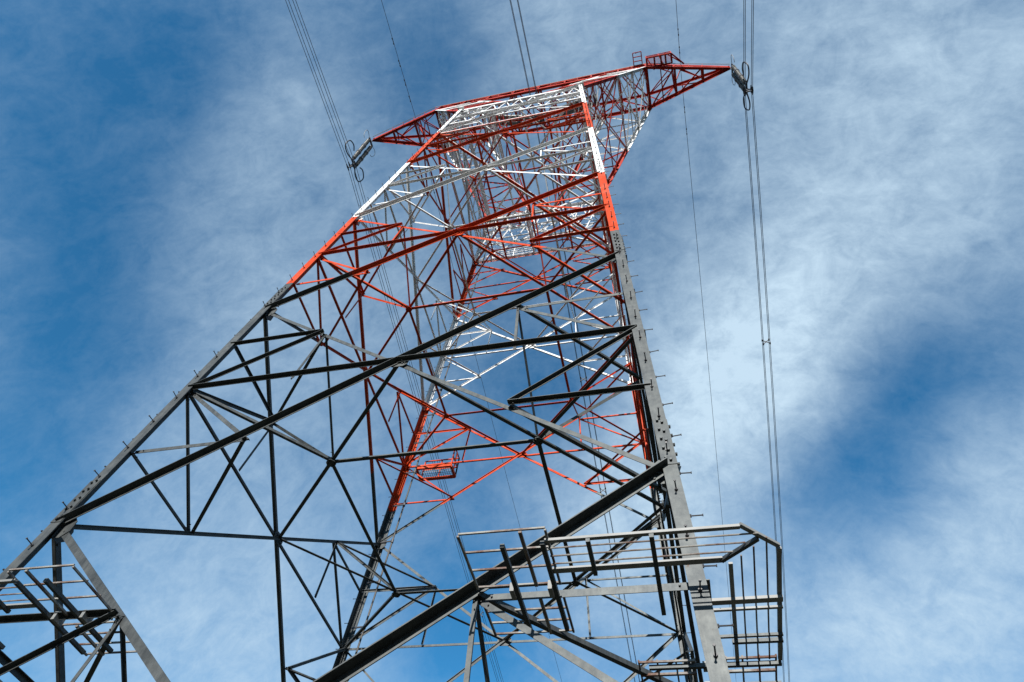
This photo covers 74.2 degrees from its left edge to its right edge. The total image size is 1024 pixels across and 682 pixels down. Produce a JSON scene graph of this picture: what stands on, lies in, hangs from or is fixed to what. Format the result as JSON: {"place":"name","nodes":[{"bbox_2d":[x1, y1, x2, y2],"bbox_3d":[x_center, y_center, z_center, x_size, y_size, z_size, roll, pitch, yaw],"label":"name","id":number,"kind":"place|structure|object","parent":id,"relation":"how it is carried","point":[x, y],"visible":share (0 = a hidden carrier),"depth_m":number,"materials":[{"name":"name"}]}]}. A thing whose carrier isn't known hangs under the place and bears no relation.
{"place":"outdoors","nodes":[
{"label":"outdoors","id":0,"kind":"place"},
{"bbox_2d":[0,0,1023,681],"label":"sky","id":1,"kind":"structure","parent":0,"point":[167,167],"materials":[{"name":"blue"}]},
{"label":"ground","id":2,"kind":"structure","parent":0,"visible":0},
{"bbox_2d":[0,51,783,681],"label":"transmission tower","id":3,"kind":"structure","parent":2,"relation":"on","point":[660,473],"depth_m":18.72,"materials":[{"name":"metal"}]},
{"bbox_2d":[345,130,374,181],"bbox_3d":[-12.463,-15.649,56.341,0.640,6.858,3.386,-8,-57,11],"label":"insulator string","id":4,"kind":"object","parent":3,"relation":"hanging from","point":[354,164],"visible":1,"depth_m":55.56,"materials":[{"name":"ceramic"}]},
{"bbox_2d":[285,0,502,681],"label":"conductor bundle","id":5,"kind":"object","parent":4,"relation":"hanging from","point":[382,281],"visible":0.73,"depth_m":56.38,"materials":[{"name":"metal"}]},
{"bbox_2d":[381,0,561,680],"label":"earth wire","id":6,"kind":"object","parent":3,"relation":"attached to","point":[452,264],"visible":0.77,"depth_m":64.09,"materials":[{"name":"metal"}]},
{"bbox_2d":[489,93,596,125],"bbox_3d":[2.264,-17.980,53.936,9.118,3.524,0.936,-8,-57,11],"label":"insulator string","id":7,"kind":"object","parent":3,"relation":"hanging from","point":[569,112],"visible":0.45,"depth_m":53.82,"materials":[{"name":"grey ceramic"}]},
{"bbox_2d":[510,0,639,681],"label":"conductor bundle","id":8,"kind":"object","parent":7,"relation":"hanging from","point":[569,312],"visible":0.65,"depth_m":57.94,"materials":[{"name":"metal"}]},
{"bbox_2d":[676,5,735,675],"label":"earth wire","id":9,"kind":"object","parent":3,"relation":"attached to","point":[701,292],"visible":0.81,"depth_m":64.20,"materials":[{"name":"metal"}]},
{"bbox_2d":[729,54,753,110],"bbox_3d":[16.850,-19.442,50.236,0.640,7.458,3.386,-8,-57,11],"label":"insulator string","id":10,"kind":"object","parent":3,"relation":"hanging from","point":[736,75],"visible":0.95,"depth_m":49.24,"materials":[{"name":"ceramic"}]},
{"bbox_2d":[743,0,789,681],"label":"conductor bundle","id":11,"kind":"object","parent":10,"relation":"hanging from","point":[763,341],"visible":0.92,"depth_m":51.84,"materials":[{"name":"metal"}]}
]}

